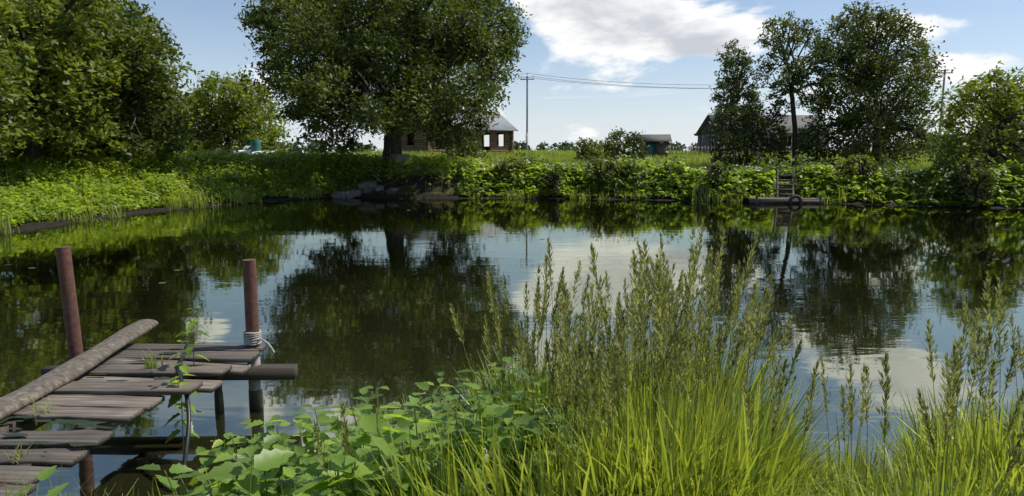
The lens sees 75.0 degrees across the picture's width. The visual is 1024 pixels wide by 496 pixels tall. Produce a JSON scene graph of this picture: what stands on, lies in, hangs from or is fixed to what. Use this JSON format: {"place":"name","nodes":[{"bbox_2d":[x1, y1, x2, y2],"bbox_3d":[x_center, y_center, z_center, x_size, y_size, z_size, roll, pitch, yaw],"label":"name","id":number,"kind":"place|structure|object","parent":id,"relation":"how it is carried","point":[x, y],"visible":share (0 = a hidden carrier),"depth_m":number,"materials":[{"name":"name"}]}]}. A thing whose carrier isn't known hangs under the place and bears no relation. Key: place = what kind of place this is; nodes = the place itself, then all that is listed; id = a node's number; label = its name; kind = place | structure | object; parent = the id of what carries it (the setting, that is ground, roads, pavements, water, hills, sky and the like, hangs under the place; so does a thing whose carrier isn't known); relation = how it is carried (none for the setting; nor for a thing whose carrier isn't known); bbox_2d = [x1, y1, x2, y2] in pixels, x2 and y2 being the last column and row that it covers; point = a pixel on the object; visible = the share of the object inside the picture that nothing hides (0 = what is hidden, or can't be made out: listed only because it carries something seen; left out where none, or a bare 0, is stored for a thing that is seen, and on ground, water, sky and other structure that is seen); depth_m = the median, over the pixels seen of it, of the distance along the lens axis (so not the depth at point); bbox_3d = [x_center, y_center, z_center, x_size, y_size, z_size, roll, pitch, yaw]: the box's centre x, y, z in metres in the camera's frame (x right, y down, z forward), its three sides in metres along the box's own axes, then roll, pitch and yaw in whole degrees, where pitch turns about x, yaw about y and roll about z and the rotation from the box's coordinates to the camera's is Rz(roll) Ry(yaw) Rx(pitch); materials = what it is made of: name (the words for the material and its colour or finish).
{"place":"outdoors","nodes":[
{"label":"outdoors","id":0,"kind":"place"},
{"bbox_2d":[0,198,1023,495],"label":"pond water","id":1,"kind":"structure","parent":0,"point":[356,296],"depth_m":9.89,"materials":[{"name":"blue liquid"}]},
{"bbox_2d":[8,199,998,355],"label":"floating leaves","id":2,"kind":"object","parent":1,"relation":"on","point":[488,236],"visible":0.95,"depth_m":12.90,"materials":[{"name":"green plant"}]},
{"bbox_2d":[342,180,699,204],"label":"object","id":3,"kind":"object","parent":1,"relation":"in","point":[425,193],"visible":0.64,"depth_m":29.88,"materials":[{"name":"brown wood"}]},
{"bbox_2d":[0,159,1023,233],"bbox_3d":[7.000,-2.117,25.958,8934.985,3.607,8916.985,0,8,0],"label":"ground","id":4,"kind":"structure","parent":0,"point":[413,187],"depth_m":30.49,"materials":[{"name":"green plant"}]},
{"bbox_2d":[0,0,55,161],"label":"tree","id":5,"kind":"object","parent":4,"relation":"on","point":[9,63],"visible":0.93,"depth_m":19.22,"materials":[{"name":"green plant"}]},
{"bbox_2d":[0,0,135,165],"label":"tree","id":6,"kind":"object","parent":4,"relation":"on","point":[52,16],"visible":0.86,"depth_m":22.75,"materials":[{"name":"green plant"}]},
{"bbox_2d":[14,0,195,159],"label":"tree","id":7,"kind":"object","parent":4,"relation":"on","point":[144,119],"visible":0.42,"depth_m":26.86,"materials":[{"name":"green plant"}]},
{"bbox_2d":[71,0,208,159],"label":"tree","id":8,"kind":"object","parent":4,"relation":"on","point":[175,70],"visible":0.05,"depth_m":30.83,"materials":[{"name":"green plant"}]},
{"bbox_2d":[0,246,297,495],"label":"jetty","id":9,"kind":"object","parent":4,"relation":"on","point":[99,392],"visible":0.91,"depth_m":4.38,"materials":[{"name":"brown wood"}]},
{"bbox_2d":[162,116,221,150],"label":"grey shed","id":10,"kind":"structure","parent":4,"relation":"on","point":[205,136],"depth_m":48.88,"materials":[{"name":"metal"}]},
{"bbox_2d":[173,65,297,152],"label":"bush","id":11,"kind":"object","parent":4,"relation":"on","point":[231,109],"visible":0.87,"depth_m":45.60,"materials":[{"name":"green plant"}]},
{"bbox_2d":[0,142,482,227],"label":"bank weeds","id":12,"kind":"object","parent":4,"relation":"on","point":[38,199],"visible":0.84,"depth_m":26.68,"materials":[{"name":"green plant"}]},
{"bbox_2d":[234,139,274,154],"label":"water tank","id":13,"kind":"object","parent":4,"relation":"on","point":[255,144],"visible":0.37,"depth_m":40.98,"materials":[{"name":"white paint"}]},
{"bbox_2d":[13,306,611,495],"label":"nettles","id":14,"kind":"object","parent":4,"relation":"on","point":[226,473],"visible":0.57,"depth_m":2.27,"materials":[{"name":"green plant"}]},
{"bbox_2d":[36,308,594,495],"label":"nettle stems","id":15,"kind":"object","parent":4,"relation":"on","point":[337,476],"visible":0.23,"depth_m":2.28,"materials":[{"name":"green plant"}]},
{"bbox_2d":[330,165,423,198],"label":"bank stones","id":16,"kind":"object","parent":4,"relation":"on","point":[364,187],"visible":0.81,"depth_m":31.03,"materials":[{"name":"grey stone"}]},
{"bbox_2d":[234,0,531,167],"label":"tree","id":17,"kind":"object","parent":4,"relation":"on","point":[354,62],"visible":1,"depth_m":30.07,"materials":[{"name":"green plant"}]},
{"bbox_2d":[392,154,408,167],"bbox_3d":[-5.506,-4.294,32.924,0.850,0.688,0.311,-1,8,-9],"label":"leaning board","id":18,"kind":"object","parent":4,"relation":"on","point":[401,156],"visible":0.57,"depth_m":32.87,"materials":[{"name":"grey wood"}]},
{"bbox_2d":[401,111,518,155],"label":"log cabin","id":19,"kind":"object","parent":4,"relation":"on","point":[505,128],"visible":0.44,"depth_m":60.88,"materials":[{"name":"wood"}]},
{"bbox_2d":[0,148,1000,233],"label":"bank","id":20,"kind":"structure","parent":4,"relation":"on","point":[692,161],"depth_m":33.20,"materials":[{"name":"green plant"}]},
{"bbox_2d":[0,139,1017,203],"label":"dead stalks","id":21,"kind":"object","parent":4,"relation":"on","point":[414,163],"visible":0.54,"depth_m":30.30,"materials":[{"name":"brown plant"}]},
{"bbox_2d":[494,156,529,170],"bbox_3d":[0.013,-3.904,32.137,1.804,1.023,2.111,0,8,0],"label":"bank shrub","id":22,"kind":"object","parent":4,"relation":"on","point":[505,164],"visible":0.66,"depth_m":31.61,"materials":[{"name":"green plant"}]},
{"bbox_2d":[2,262,1023,495],"bbox_3d":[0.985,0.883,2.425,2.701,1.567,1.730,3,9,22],"label":"grass stems","id":23,"kind":"object","parent":4,"relation":"on","point":[652,399],"visible":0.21,"depth_m":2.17,"materials":[{"name":"green plant"}]},
{"bbox_2d":[311,217,1023,495],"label":"grass seed heads","id":24,"kind":"object","parent":23,"relation":"on","point":[657,287],"depth_m":2.25,"materials":[{"name":"plant"}]},
{"bbox_2d":[520,73,533,150],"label":"pole","id":25,"kind":"object","parent":4,"relation":"on","point":[526,79],"visible":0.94,"depth_m":72.52,"materials":[{"name":"grey wood"}]},
{"bbox_2d":[528,66,944,88],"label":"wires","id":26,"kind":"object","parent":25,"relation":"attached to","point":[640,83],"visible":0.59,"depth_m":70.62,"materials":[{"name":"grey metal"}]},
{"bbox_2d":[538,164,563,193],"bbox_3d":[1.884,-3.071,30.833,1.294,1.598,2.325,1,8,7],"label":"bank shrub","id":27,"kind":"object","parent":4,"relation":"on","point":[557,174],"visible":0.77,"depth_m":30.25,"materials":[{"name":"green plant"}]},
{"bbox_2d":[572,136,605,162],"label":"bush","id":28,"kind":"object","parent":4,"relation":"on","point":[587,152],"visible":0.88,"depth_m":43.85,"materials":[{"name":"green plant"}]},
{"bbox_2d":[584,154,622,182],"bbox_3d":[4.243,-3.627,31.033,1.944,1.454,2.563,0,8,0],"label":"bank shrub","id":29,"kind":"object","parent":4,"relation":"on","point":[607,171],"visible":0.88,"depth_m":30.43,"materials":[{"name":"green plant"}]},
{"bbox_2d":[601,126,650,161],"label":"round bush","id":30,"kind":"object","parent":4,"relation":"on","point":[630,143],"visible":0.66,"depth_m":45.51,"materials":[{"name":"green plant"}]},
{"bbox_2d":[275,133,1021,153],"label":"tree line","id":31,"kind":"object","parent":4,"relation":"on","point":[567,146],"visible":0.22,"depth_m":503.44,"materials":[{"name":"green plant"}]},
{"bbox_2d":[636,134,671,158],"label":"shed","id":32,"kind":"structure","parent":4,"relation":"on","point":[658,144],"depth_m":57.06,"materials":[{"name":"wood"}]},
{"bbox_2d":[702,162,731,183],"bbox_3d":[9.015,-3.201,29.483,1.464,1.241,2.288,3,9,23],"label":"bank shrub","id":33,"kind":"object","parent":4,"relation":"on","point":[718,168],"visible":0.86,"depth_m":28.84,"materials":[{"name":"green plant"}]},
{"bbox_2d":[458,145,1006,200],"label":"tall weeds","id":34,"kind":"object","parent":4,"relation":"on","point":[931,169],"visible":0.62,"depth_m":29.68,"materials":[{"name":"green plant"}]},
{"bbox_2d":[461,156,1006,175],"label":"bank flowers","id":35,"kind":"object","parent":4,"relation":"on","point":[705,167],"visible":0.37,"depth_m":30.48,"materials":[{"name":"plant"}]},
{"bbox_2d":[708,38,765,158],"bbox_3d":[13.813,-8.806,40.963,3.422,8.504,5.243,2,8,15],"label":"tree","id":36,"kind":"object","parent":4,"relation":"on","point":[735,93],"visible":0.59,"depth_m":39.97,"materials":[{"name":"green plant"}]},
{"bbox_2d":[455,154,1023,206],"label":"bank vegetation","id":37,"kind":"object","parent":4,"relation":"on","point":[820,176],"visible":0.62,"depth_m":29.27,"materials":[{"name":"green plant"}]},
{"bbox_2d":[702,97,796,167],"bbox_3d":[12.932,-6.013,36.357,4.774,4.269,6.389,4,9,26],"label":"dark shrub","id":38,"kind":"object","parent":4,"relation":"on","point":[743,141],"visible":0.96,"depth_m":35.80,"materials":[{"name":"green plant"}]},
{"bbox_2d":[668,106,835,156],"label":"fence","id":39,"kind":"object","parent":4,"relation":"on","point":[685,147],"visible":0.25,"depth_m":65.01,"materials":[{"name":"wood"}]},
{"bbox_2d":[694,115,829,154],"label":"old house","id":40,"kind":"structure","parent":4,"relation":"on","point":[704,127],"depth_m":71.24,"materials":[{"name":"wood"}]},
{"bbox_2d":[744,169,824,203],"bbox_3d":[11.259,-2.369,28.091,3.098,1.872,2.030,0,8,0],"label":"small dock","id":41,"kind":"object","parent":4,"relation":"on","point":[793,198],"visible":0.92,"depth_m":27.28,"materials":[{"name":"grey wood"}]},
{"bbox_2d":[751,11,841,166],"bbox_3d":[15.669,-8.621,36.920,4.741,9.395,7.506,3,9,20],"label":"tree","id":42,"kind":"object","parent":4,"relation":"on","point":[789,79],"visible":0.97,"depth_m":36.70,"materials":[{"name":"green plant"}]},
{"bbox_2d":[836,153,882,180],"bbox_3d":[14.891,-3.371,28.705,1.959,1.467,2.433,4,9,27],"label":"bank shrub","id":43,"kind":"object","parent":4,"relation":"on","point":[853,166],"visible":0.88,"depth_m":28.33,"materials":[{"name":"green plant"}]},
{"bbox_2d":[788,0,955,168],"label":"tree","id":44,"kind":"object","parent":4,"relation":"on","point":[872,71],"visible":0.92,"depth_m":35.92,"materials":[{"name":"green plant"}]},
{"bbox_2d":[937,66,952,148],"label":"pole","id":45,"kind":"object","parent":4,"relation":"on","point":[943,87],"visible":0.38,"depth_m":66.04,"materials":[{"name":"grey wood"}]},
{"bbox_2d":[914,60,1023,168],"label":"bush","id":46,"kind":"object","parent":4,"relation":"on","point":[1006,101],"visible":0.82,"depth_m":27.66,"materials":[{"name":"green plant"}]},
{"bbox_2d":[940,154,999,206],"bbox_3d":[17.462,-2.529,25.423,1.881,2.156,2.582,7,11,40],"label":"bank shrub","id":47,"kind":"object","parent":4,"relation":"on","point":[963,178],"visible":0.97,"depth_m":24.98,"materials":[{"name":"green plant"}]},
{"bbox_2d":[0,0,1023,153],"label":"sky","id":48,"kind":"structure","parent":0,"point":[657,43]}
]}

